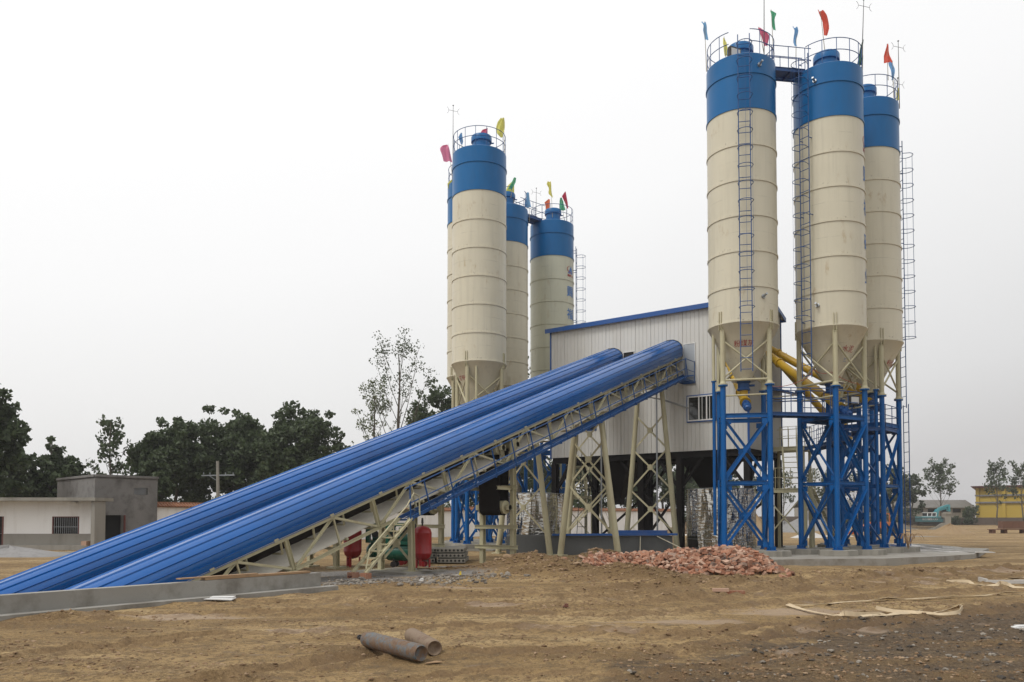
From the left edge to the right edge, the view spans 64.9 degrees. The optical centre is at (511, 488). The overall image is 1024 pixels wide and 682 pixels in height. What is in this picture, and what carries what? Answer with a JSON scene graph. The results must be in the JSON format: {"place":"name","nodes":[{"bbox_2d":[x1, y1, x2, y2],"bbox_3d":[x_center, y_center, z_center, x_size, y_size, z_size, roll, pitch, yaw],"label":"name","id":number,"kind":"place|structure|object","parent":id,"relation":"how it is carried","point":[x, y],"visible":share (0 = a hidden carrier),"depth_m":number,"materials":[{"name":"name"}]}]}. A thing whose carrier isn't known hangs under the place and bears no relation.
{"place":"outdoors","nodes":[
{"label":"outdoors","id":0,"kind":"place"},
{"bbox_2d":[444,540,495,542],"bbox_3d":[-2.500,3.378,49.913,3.597,0.291,3.597,0,-2,5],"label":"footing","id":1,"kind":"object","parent":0,"point":[445,541],"visible":0.12,"depth_m":48.49,"materials":[{"name":"concrete"}]},
{"bbox_2d":[446,165,492,540],"bbox_3d":[-2.500,-8.539,50.329,3.170,23.560,3.170,0,-2,0],"label":"silo","id":2,"kind":"object","parent":1,"relation":"on","point":[450,378],"visible":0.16,"depth_m":49.63,"materials":[{"name":"beige paint"}]},
{"bbox_2d":[492,186,527,539],"bbox_3d":[-0.470,-8.403,54.226,3.277,23.560,3.277,0,-2,0],"label":"silo","id":3,"kind":"object","parent":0,"point":[516,370],"visible":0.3,"depth_m":53.11,"materials":[{"name":"beige paint"}]},
{"bbox_2d":[0,525,1023,681],"bbox_3d":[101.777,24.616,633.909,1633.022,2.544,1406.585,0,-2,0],"label":"ground","id":4,"kind":"structure","parent":0,"point":[741,617],"depth_m":13.42,"materials":[{"name":"soil"}]},
{"bbox_2d":[0,383,35,496],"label":"leafy tree","id":5,"kind":"object","parent":4,"relation":"on","point":[14,437],"visible":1,"depth_m":49.12,"materials":[{"name":"green plant"}]},
{"bbox_2d":[0,448,47,496],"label":"leafy tree","id":6,"kind":"object","parent":4,"relation":"on","point":[30,489],"visible":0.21,"depth_m":55.45,"materials":[{"name":"green plant"}]},
{"bbox_2d":[0,545,69,557],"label":"gravel pile","id":7,"kind":"object","parent":4,"relation":"on","point":[12,551],"visible":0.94,"depth_m":37.40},
{"bbox_2d":[45,435,58,494],"bbox_3d":[-32.631,0.188,57.004,1.527,7.920,1.259,0,-2,14],"label":"poplar","id":8,"kind":"object","parent":4,"relation":"on","point":[50,447],"visible":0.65,"depth_m":56.96,"materials":[{"name":"green plant"}]},
{"bbox_2d":[22,444,89,496],"bbox_3d":[-32.864,0.496,58.071,4.569,7.394,4.732,1,-2,-26],"label":"leafy tree","id":9,"kind":"object","parent":4,"relation":"on","point":[67,466],"visible":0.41,"depth_m":57.05,"materials":[{"name":"green plant"}]},
{"bbox_2d":[0,497,113,549],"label":"white house","id":10,"kind":"structure","parent":4,"relation":"on","point":[55,523],"depth_m":44.95,"materials":[{"name":"paint"}]},
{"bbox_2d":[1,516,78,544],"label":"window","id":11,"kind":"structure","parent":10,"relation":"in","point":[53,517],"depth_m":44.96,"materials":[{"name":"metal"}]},
{"bbox_2d":[56,474,158,539],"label":"grey house","id":12,"kind":"structure","parent":4,"relation":"on","point":[132,505],"depth_m":48.94,"materials":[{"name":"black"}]},
{"bbox_2d":[105,515,120,539],"bbox_3d":[-23.957,2.417,48.362,1.100,2.244,1.204,0,-2,0],"label":"doorway","id":13,"kind":"structure","parent":12,"relation":"in","point":[112,522],"depth_m":48.59,"materials":[{"name":"black"}]},
{"bbox_2d":[86,414,133,475],"bbox_3d":[-30.937,-0.680,62.076,3.840,10.022,2.891,0,-2,0],"label":"poplar","id":14,"kind":"object","parent":4,"relation":"on","point":[117,437],"visible":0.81,"depth_m":62.01,"materials":[{"name":"green plant"}]},
{"bbox_2d":[130,453,175,501],"bbox_3d":[-26.826,0.806,59.997,3.281,6.930,3.091,0,-2,0],"label":"leafy tree","id":15,"kind":"object","parent":4,"relation":"on","point":[154,466],"visible":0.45,"depth_m":59.70,"materials":[{"name":"green plant"}]},
{"bbox_2d":[0,572,320,613],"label":"pit wall","id":16,"kind":"structure","parent":4,"relation":"on","point":[38,601],"depth_m":16.59,"materials":[{"name":"concrete"}]},
{"bbox_2d":[176,571,310,579],"bbox_3d":[-6.149,2.016,18.723,0.211,0.078,3.502,-1,-2,37],"label":"plank","id":17,"kind":"object","parent":16,"relation":"on","point":[230,576],"visible":1,"depth_m":18.51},
{"bbox_2d":[0,585,337,620],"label":"pit footing","id":18,"kind":"object","parent":4,"relation":"on","point":[268,593],"visible":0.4,"depth_m":16.82,"materials":[{"name":"concrete"}]},
{"bbox_2d":[126,416,222,501],"bbox_3d":[-27.744,-0.752,66.000,7.619,10.422,7.412,0,-2,0],"label":"leafy tree","id":19,"kind":"object","parent":4,"relation":"on","point":[180,450],"visible":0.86,"depth_m":64.77,"materials":[{"name":"green plant"}]},
{"bbox_2d":[157,502,202,519],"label":"boundary wall","id":20,"kind":"structure","parent":4,"relation":"on","point":[165,509],"depth_m":51.58,"materials":[{"name":"paint"}]},
{"bbox_2d":[201,461,234,497],"bbox_3d":[-23.384,1.100,64.001,2.602,6.576,0.340,0,-2,0],"label":"utility pole","id":21,"kind":"object","parent":4,"relation":"on","point":[217,475],"visible":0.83,"depth_m":64.00,"materials":[{"name":"concrete"}]},
{"bbox_2d":[188,405,271,494],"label":"leafy tree","id":22,"kind":"object","parent":4,"relation":"on","point":[231,432],"visible":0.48,"depth_m":68.26,"materials":[{"name":"green plant"}]},
{"bbox_2d":[224,429,300,489],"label":"leafy tree","id":23,"kind":"object","parent":4,"relation":"on","point":[271,448],"visible":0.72,"depth_m":66.97,"materials":[{"name":"green plant"}]},
{"bbox_2d":[257,400,345,472],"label":"leafy tree","id":24,"kind":"object","parent":4,"relation":"on","point":[305,433],"visible":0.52,"depth_m":70.56,"materials":[{"name":"green plant"}]},
{"bbox_2d":[0,348,622,593],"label":"conveyor","id":25,"kind":"object","parent":4,"relation":"on","point":[78,566],"visible":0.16,"depth_m":28.17,"materials":[{"name":"blue metal"}]},
{"bbox_2d":[344,531,361,566],"bbox_3d":[-5.935,1.994,30.008,0.668,1.810,0.668,0,-2,0],"label":"air receiver","id":26,"kind":"object","parent":4,"relation":"on","point":[352,550],"visible":0.54,"depth_m":29.74,"materials":[{"name":"red paint"}]},
{"bbox_2d":[350,379,396,445],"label":"bare poplar","id":27,"kind":"object","parent":4,"relation":"on","point":[374,408],"visible":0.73,"depth_m":76.25,"materials":[{"name":"green plant"}]},
{"bbox_2d":[64,340,695,589],"bbox_3d":[-1.851,-1.892,29.951,3.600,13.671,36.458,-1,-2,36],"label":"conveyor","id":28,"kind":"object","parent":4,"relation":"on","point":[282,535],"visible":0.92,"depth_m":27.85,"materials":[{"name":"metal"}]},
{"bbox_2d":[366,523,407,564],"bbox_3d":[-4.665,2.085,30.468,1.700,1.600,0.660,0,-2,7],"label":"compressor","id":29,"kind":"object","parent":4,"relation":"on","point":[373,540],"visible":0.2,"depth_m":30.28,"materials":[{"name":"green metal"}]},
{"bbox_2d":[357,632,426,661],"bbox_3d":[-1.640,2.073,10.688,0.224,0.224,1.502,2,-1,-41],"label":"steel pipe","id":30,"kind":"object","parent":4,"relation":"on","point":[409,650],"visible":1,"depth_m":10.43,"materials":[{"name":"grey metal"}]},
{"bbox_2d":[358,327,436,436],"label":"bare poplar","id":31,"kind":"object","parent":4,"relation":"on","point":[401,351],"visible":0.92,"depth_m":74.00,"materials":[{"name":"green plant"}]},
{"bbox_2d":[356,567,447,574],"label":"curb","id":32,"kind":"structure","parent":4,"relation":"on","point":[396,571],"depth_m":26.61,"materials":[{"name":"concrete"}]},
{"bbox_2d":[361,507,450,538],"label":"boundary wall","id":33,"kind":"structure","parent":4,"relation":"on","point":[430,519],"depth_m":71.88,"materials":[{"name":"paint"}]},
{"bbox_2d":[385,523,431,566],"bbox_3d":[-3.755,2.039,29.170,1.700,1.600,0.660,0,-2,5],"label":"compressor","id":34,"kind":"object","parent":4,"relation":"on","point":[395,556],"visible":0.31,"depth_m":28.96,"materials":[{"name":"green metal"}]},
{"bbox_2d":[407,404,432,424],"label":"leafy tree","id":35,"kind":"object","parent":4,"relation":"on","point":[419,414],"visible":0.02,"depth_m":77.93,"materials":[{"name":"green plant"}]},
{"bbox_2d":[404,628,441,655],"bbox_3d":[-1.259,2.108,11.164,0.220,0.220,1.370,1,-2,-21],"label":"steel pipe","id":36,"kind":"object","parent":4,"relation":"on","point":[432,645],"visible":0.96,"depth_m":10.73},
{"bbox_2d":[415,518,431,567],"bbox_3d":[-3.156,1.935,28.341,0.668,1.810,0.668,0,-2,0],"label":"air receiver","id":37,"kind":"object","parent":4,"relation":"on","point":[423,543],"visible":0.85,"depth_m":28.07,"materials":[{"name":"red paint"}]},
{"bbox_2d":[321,571,530,587],"bbox_3d":[-2.434,2.616,22.996,7.172,0.230,4.754,1,-2,-23],"label":"rubble","id":38,"kind":"object","parent":4,"relation":"on","point":[413,581],"visible":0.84,"depth_m":23.25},
{"bbox_2d":[405,378,451,487],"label":"leafy tree","id":39,"kind":"object","parent":4,"relation":"on","point":[436,394],"visible":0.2,"depth_m":80.18,"materials":[{"name":"green plant"}]},
{"bbox_2d":[212,491,685,518],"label":"undergrowth","id":40,"kind":"object","parent":4,"relation":"on","point":[575,504],"depth_m":102.12,"materials":[{"name":"green plant"}]},
{"bbox_2d":[437,556,468,562],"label":"hollow slab","id":41,"kind":"structure","parent":4,"relation":"on","point":[452,559],"depth_m":31.57,"materials":[{"name":"concrete"}]},
{"bbox_2d":[436,551,467,556],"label":"hollow slab","id":42,"kind":"structure","parent":41,"relation":"on","point":[452,554],"depth_m":31.63,"materials":[{"name":"concrete"}]},
{"bbox_2d":[436,546,466,551],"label":"hollow slab","id":43,"kind":"structure","parent":42,"relation":"on","point":[452,549],"depth_m":31.70,"materials":[{"name":"concrete"}]},
{"bbox_2d":[466,549,505,550],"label":"concrete slab","id":44,"kind":"structure","parent":4,"relation":"on","point":[486,550],"depth_m":43.14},
{"bbox_2d":[444,542,505,548],"bbox_3d":[-1.870,3.225,45.515,3.597,0.291,3.597,1,-2,-20],"label":"footing","id":45,"kind":"object","parent":44,"relation":"on","point":[471,546],"visible":0.29,"depth_m":44.24,"materials":[{"name":"concrete"}]},
{"bbox_2d":[451,125,506,543],"bbox_3d":[-1.870,-8.692,45.931,3.170,23.560,3.170,0,-2,0],"label":"silo","id":46,"kind":"object","parent":45,"relation":"on","point":[479,256],"visible":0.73,"depth_m":44.79,"materials":[{"name":"beige paint"}]},
{"bbox_2d":[440,145,452,178],"bbox_3d":[-3.862,-19.275,47.695,0.802,2.332,0.257,0,-2,0],"label":"flag","id":47,"kind":"object","parent":46,"relation":"attached to","point":[445,152],"visible":0.96,"depth_m":47.70,"materials":[{"name":"pink fabric"}]},
{"bbox_2d":[496,118,504,152],"bbox_3d":[-0.671,-20.328,46.649,0.520,2.324,0.222,0,-2,0],"label":"flag","id":48,"kind":"object","parent":46,"relation":"attached to","point":[500,126],"visible":0.89,"depth_m":46.66,"materials":[{"name":"yellow fabric"}]},
{"bbox_2d":[507,492,563,534],"bbox_3d":[1.400,1.791,46.566,3.412,3.170,3.412,0,-2,0],"label":"water tank","id":49,"kind":"object","parent":44,"relation":"on","point":[526,524],"visible":0.48,"depth_m":45.08,"materials":[{"name":"silver metal"}]},
{"bbox_2d":[559,464,609,533],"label":"stair tower","id":50,"kind":"structure","parent":44,"relation":"on","point":[584,480],"depth_m":55.66,"materials":[{"name":"beige metal"}]},
{"bbox_2d":[0,547,1023,681],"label":"clods","id":51,"kind":"object","parent":4,"relation":"on","point":[575,563],"visible":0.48,"depth_m":12.09,"materials":[{"name":"soil"}]},
{"bbox_2d":[516,356,533,492],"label":"leafy tree","id":52,"kind":"object","parent":4,"relation":"on","point":[519,489],"depth_m":83.80,"materials":[{"name":"green plant"}]},
{"bbox_2d":[520,455,550,492],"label":"leafy tree","id":53,"kind":"object","parent":4,"relation":"on","point":[531,467],"visible":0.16,"depth_m":98.88,"materials":[{"name":"green plant"}]},
{"bbox_2d":[460,506,671,536],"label":"boundary wall","id":54,"kind":"structure","parent":4,"relation":"on","point":[634,519],"depth_m":87.09,"materials":[{"name":"concrete"}]},
{"bbox_2d":[506,535,672,554],"bbox_3d":[3.765,2.909,40.623,8.080,1.122,3.000,0,-2,0],"label":"basin","id":55,"kind":"object","parent":4,"relation":"on","point":[575,545],"visible":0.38,"depth_m":39.13,"materials":[{"name":"concrete"}]},
{"bbox_2d":[552,533,677,535],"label":"steel beam","id":56,"kind":"structure","parent":55,"relation":"on","point":[624,534],"depth_m":38.99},
{"bbox_2d":[618,530,666,532],"bbox_3d":[6.301,2.143,39.649,2.600,0.180,0.500,0,-2,0],"label":"metal sheet","id":57,"kind":"object","parent":55,"relation":"on","point":[642,531],"visible":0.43,"depth_m":39.40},
{"bbox_2d":[576,466,616,507],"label":"leafy tree","id":58,"kind":"object","parent":4,"relation":"on","point":[605,496],"visible":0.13,"depth_m":102.97,"materials":[{"name":"green plant"}]},
{"bbox_2d":[656,395,657,535],"bbox_3d":[7.496,-0.898,41.634,0.090,8.400,0.090,0,-2,0],"label":"downpipe","id":59,"kind":"object","parent":4,"relation":"on","point":[656,465],"visible":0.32,"depth_m":41.61,"materials":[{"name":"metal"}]},
{"bbox_2d":[653,465,675,508],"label":"leafy tree","id":60,"kind":"object","parent":4,"relation":"on","point":[662,485],"visible":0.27,"depth_m":105.08,"materials":[{"name":"green plant"}]},
{"bbox_2d":[545,302,806,547],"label":"batching house","id":61,"kind":"structure","parent":4,"relation":"on","point":[690,431],"depth_m":45.13,"materials":[{"name":"metal"}]},
{"bbox_2d":[686,393,716,422],"bbox_3d":[10.178,-4.331,43.313,1.690,1.480,0.070,-1,-2,36],"label":"window","id":62,"kind":"structure","parent":61,"relation":"in","point":[700,406],"depth_m":43.35,"materials":[{"name":"clear glass"}]},
{"bbox_2d":[672,466,698,507],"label":"leafy tree","id":63,"kind":"object","parent":4,"relation":"on","point":[691,483],"visible":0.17,"depth_m":102.83,"materials":[{"name":"green plant"}]},
{"bbox_2d":[630,559,769,574],"bbox_3d":[6.440,2.692,28.363,8.880,0.912,8.880,0,-2,0],"label":"brick rubble","id":64,"kind":"object","parent":4,"relation":"on","point":[759,573],"visible":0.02,"depth_m":25.36,"materials":[{"name":"brick"}]},
{"bbox_2d":[579,545,785,572],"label":"bricks","id":65,"kind":"object","parent":64,"relation":"on","point":[681,561],"visible":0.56,"depth_m":28.05,"materials":[{"name":"brick"}]},
{"bbox_2d":[782,469,795,520],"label":"poplar","id":66,"kind":"object","parent":4,"relation":"on","point":[786,494],"visible":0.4,"depth_m":153.68,"materials":[{"name":"green plant"}]},
{"bbox_2d":[790,511,851,530],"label":"gravel pile","id":67,"kind":"object","parent":4,"relation":"on","point":[794,523],"visible":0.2,"depth_m":103.54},
{"bbox_2d":[620,606,1023,681],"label":"stones","id":68,"kind":"object","parent":4,"relation":"on","point":[899,648],"visible":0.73,"depth_m":10.83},
{"bbox_2d":[757,545,988,565],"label":"concrete slab","id":69,"kind":"structure","parent":4,"relation":"on","point":[904,558],"depth_m":34.19,"materials":[{"name":"concrete"}]},
{"bbox_2d":[686,487,756,548],"bbox_3d":[10.400,1.541,40.121,3.412,3.220,3.412,0,-2,0],"label":"water tank","id":70,"kind":"object","parent":69,"relation":"on","point":[699,513],"visible":0.69,"depth_m":38.82,"materials":[{"name":"silver metal"}]},
{"bbox_2d":[752,548,791,556],"bbox_3d":[10.610,2.914,36.621,3.597,0.291,3.597,0,-2,10],"label":"footing","id":71,"kind":"object","parent":69,"relation":"on","point":[782,553],"visible":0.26,"depth_m":34.73,"materials":[{"name":"concrete"}]},
{"bbox_2d":[706,28,778,550],"bbox_3d":[10.610,-9.017,36.650,3.170,23.560,3.945,0,-2,0],"label":"silo","id":72,"kind":"object","parent":71,"relation":"on","point":[742,261],"visible":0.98,"depth_m":35.91,"materials":[{"name":"beige paint"}]},
{"bbox_2d":[725,362,751,410],"bbox_3d":[10.937,-5.286,39.245,0.520,3.943,7.029,0,-2,8],"label":"screw conveyor","id":73,"kind":"object","parent":72,"relation":"attached to","point":[745,402],"visible":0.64,"depth_m":36.48,"materials":[{"name":"metal"}]},
{"bbox_2d":[783,547,886,556],"bbox_3d":[14.900,2.937,37.270,3.597,0.291,3.597,1,-2,-30],"label":"footing","id":74,"kind":"object","parent":69,"relation":"on","point":[824,551],"visible":0.79,"depth_m":36.21,"materials":[{"name":"concrete"}]},
{"bbox_2d":[791,37,871,549],"bbox_3d":[14.662,-8.980,37.686,3.699,23.560,3.223,0,-2,0],"label":"silo","id":75,"kind":"object","parent":74,"relation":"on","point":[829,268],"visible":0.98,"depth_m":36.63,"materials":[{"name":"beige paint"}]},
{"bbox_2d":[765,44,810,82],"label":"top walkway","id":76,"kind":"structure","parent":75,"relation":"attached to","point":[786,74],"depth_m":37.48,"materials":[{"name":"blue metal"}]},
{"bbox_2d":[765,387,830,417],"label":"service platform","id":77,"kind":"structure","parent":75,"relation":"attached to","point":[791,414],"depth_m":36.34,"materials":[{"name":"blue metal"}]},
{"bbox_2d":[766,350,851,414],"bbox_3d":[14.739,-5.449,40.655,0.520,4.541,7.301,0,-2,-13],"label":"screw conveyor","id":78,"kind":"object","parent":75,"relation":"attached to","point":[782,364],"visible":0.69,"depth_m":40.19,"materials":[{"name":"metal"}]},
{"bbox_2d":[818,10,828,49],"bbox_3d":[15.237,-22.267,39.396,0.600,2.282,0.202,0,-2,0],"label":"flag","id":79,"kind":"object","parent":75,"relation":"attached to","point":[824,18],"visible":0.94,"depth_m":39.41,"materials":[{"name":"red fabric"}]},
{"bbox_2d":[802,389,861,423],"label":"service platform","id":80,"kind":"structure","parent":75,"relation":"attached to","point":[832,404],"depth_m":37.91,"materials":[{"name":"blue metal"}]},
{"bbox_2d":[817,543,889,546],"bbox_3d":[18.900,3.190,44.516,3.597,0.291,3.597,-1,-2,25],"label":"footing","id":81,"kind":"object","parent":69,"relation":"on","point":[821,545],"visible":0.18,"depth_m":43.84,"materials":[{"name":"concrete"}]},
{"bbox_2d":[831,369,877,544],"bbox_3d":[18.900,-8.727,44.932,3.170,23.560,3.170,0,-2,0],"label":"silo","id":82,"kind":"object","parent":81,"relation":"on","point":[873,536],"visible":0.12,"depth_m":43.36,"materials":[{"name":"beige paint"}]},
{"bbox_2d":[781,369,856,451],"bbox_3d":[16.704,-4.872,44.631,4.990,5.692,0.500,0,-2,1],"label":"screw conveyor","id":83,"kind":"object","parent":82,"relation":"attached to","point":[814,404],"visible":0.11,"depth_m":44.48,"materials":[{"name":"metal"}]},
{"bbox_2d":[825,545,919,552],"bbox_3d":[18.030,3.043,40.318,3.597,0.291,3.597,2,-3,-43],"label":"footing","id":84,"kind":"object","parent":69,"relation":"on","point":[893,549],"visible":0.38,"depth_m":39.47,"materials":[{"name":"concrete"}]},
{"bbox_2d":[839,74,915,547],"bbox_3d":[18.186,-8.869,40.861,3.571,23.560,3.170,2,-3,-39],"label":"silo","id":85,"kind":"object","parent":84,"relation":"on","point":[884,288],"visible":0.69,"depth_m":39.51,"materials":[{"name":"beige paint"}]},
{"bbox_2d":[772,346,878,411],"bbox_3d":[16.246,-5.916,42.394,0.520,4.399,6.550,2,-3,-40],"label":"screw conveyor","id":86,"kind":"object","parent":85,"relation":"attached to","point":[787,358],"visible":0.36,"depth_m":42.91,"materials":[{"name":"metal"}]},
{"bbox_2d":[851,404,897,435],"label":"service platform","id":87,"kind":"structure","parent":85,"relation":"attached to","point":[871,430],"depth_m":39.41,"materials":[{"name":"blue metal"}]},
{"bbox_2d":[794,500,974,517],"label":"long shed","id":88,"kind":"structure","parent":4,"relation":"on","point":[957,507],"depth_m":186.07,"materials":[{"name":"grey tile"}]},
{"bbox_2d":[886,464,908,511],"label":"leafy tree","id":89,"kind":"object","parent":4,"relation":"on","point":[891,478],"visible":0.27,"depth_m":163.14,"materials":[{"name":"green plant"}]},
{"bbox_2d":[786,592,1023,616],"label":"flat hose","id":90,"kind":"object","parent":4,"relation":"on","point":[848,613],"visible":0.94,"depth_m":16.02,"materials":[{"name":"fabric"}]},
{"bbox_2d":[860,604,962,616],"bbox_3d":[7.314,2.283,15.091,3.303,0.151,1.169,1,-2,-24],"label":"flat hose","id":91,"kind":"object","parent":4,"relation":"on","point":[901,612],"visible":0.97,"depth_m":14.84,"materials":[{"name":"fabric"}]},
{"bbox_2d":[846,508,978,524],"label":"scrub","id":92,"kind":"object","parent":4,"relation":"on","point":[957,521],"visible":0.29,"depth_m":166.42,"materials":[{"name":"green plant"}]},
{"bbox_2d":[902,473,926,524],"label":"leafy tree","id":93,"kind":"object","parent":4,"relation":"on","point":[914,491],"visible":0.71,"depth_m":165.22,"materials":[{"name":"green plant"}]},
{"bbox_2d":[896,512,951,529],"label":"fence","id":94,"kind":"object","parent":4,"relation":"on","point":[946,518],"visible":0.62,"depth_m":114.87,"materials":[{"name":"metal"}]},
{"bbox_2d":[917,504,949,525],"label":"excavator","id":95,"kind":"object","parent":4,"relation":"on","point":[935,513],"visible":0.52,"depth_m":159.26,"materials":[{"name":"teal metal"}]},
{"bbox_2d":[918,457,959,516],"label":"poplar","id":96,"kind":"object","parent":4,"relation":"on","point":[940,469],"visible":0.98,"depth_m":163.73,"materials":[{"name":"green plant"}]},
{"bbox_2d":[929,523,976,534],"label":"sand pile","id":97,"kind":"object","parent":4,"relation":"on","point":[949,529],"visible":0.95,"depth_m":82.89,"materials":[{"name":"sand"}]},
{"bbox_2d":[946,577,1023,587],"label":"flat hose","id":98,"kind":"object","parent":4,"relation":"on","point":[998,583],"visible":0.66,"depth_m":21.91,"materials":[{"name":"fabric"}]},
{"bbox_2d":[952,518,1022,524],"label":"garden wall","id":99,"kind":"structure","parent":4,"relation":"on","point":[987,521],"depth_m":167.87,"materials":[{"name":"brick"}]},
{"bbox_2d":[982,457,1010,525],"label":"poplar","id":100,"kind":"object","parent":4,"relation":"on","point":[993,471],"visible":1,"depth_m":161.93,"materials":[{"name":"green plant"}]},
{"bbox_2d":[971,485,1023,517],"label":"yellow building","id":101,"kind":"structure","parent":4,"relation":"on","point":[1010,506],"depth_m":174.22,"materials":[{"name":"paint"}]},
{"bbox_2d":[978,577,1023,583],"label":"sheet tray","id":102,"kind":"object","parent":4,"relation":"on","point":[980,579],"visible":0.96,"depth_m":22.88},
{"bbox_2d":[987,521,1023,532],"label":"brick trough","id":103,"kind":"object","parent":4,"relation":"on","point":[1010,524],"visible":0.9,"depth_m":89.23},
{"bbox_2d":[1007,460,1023,520],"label":"poplar","id":104,"kind":"object","parent":4,"relation":"on","point":[1017,472],"visible":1,"depth_m":162.35,"materials":[{"name":"green plant"}]},
{"bbox_2d":[0,0,1023,516],"label":"sky","id":105,"kind":"structure","parent":0,"point":[219,203],"materials":[{"name":"white"}]},
{"bbox_2d":[760,426,834,547],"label":"stair tower","id":106,"kind":"structure","parent":0,"point":[811,491],"depth_m":42.67,"materials":[{"name":"beige metal"}]},
{"bbox_2d":[803,423,847,450],"bbox_3d":[16.011,-2.695,41.358,0.870,1.254,3.713,0,-2,-2],"label":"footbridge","id":107,"kind":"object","parent":106,"relation":"attached to","point":[823,446],"visible":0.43,"depth_m":41.11,"materials":[{"name":"blue metal"}]},
{"bbox_3d":[2.850,3.616,56.708,4.165,0.291,4.165,0,-2,0],"label":"footing","id":108,"kind":"object","parent":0,"visible":0},
{"bbox_2d":[530,203,585,493],"bbox_3d":[3.236,-8.302,57.124,3.942,23.560,3.170,0,-2,0],"label":"silo","id":109,"kind":"object","parent":108,"relation":"on","point":[552,270],"visible":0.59,"depth_m":56.04,"materials":[{"name":"beige paint"}]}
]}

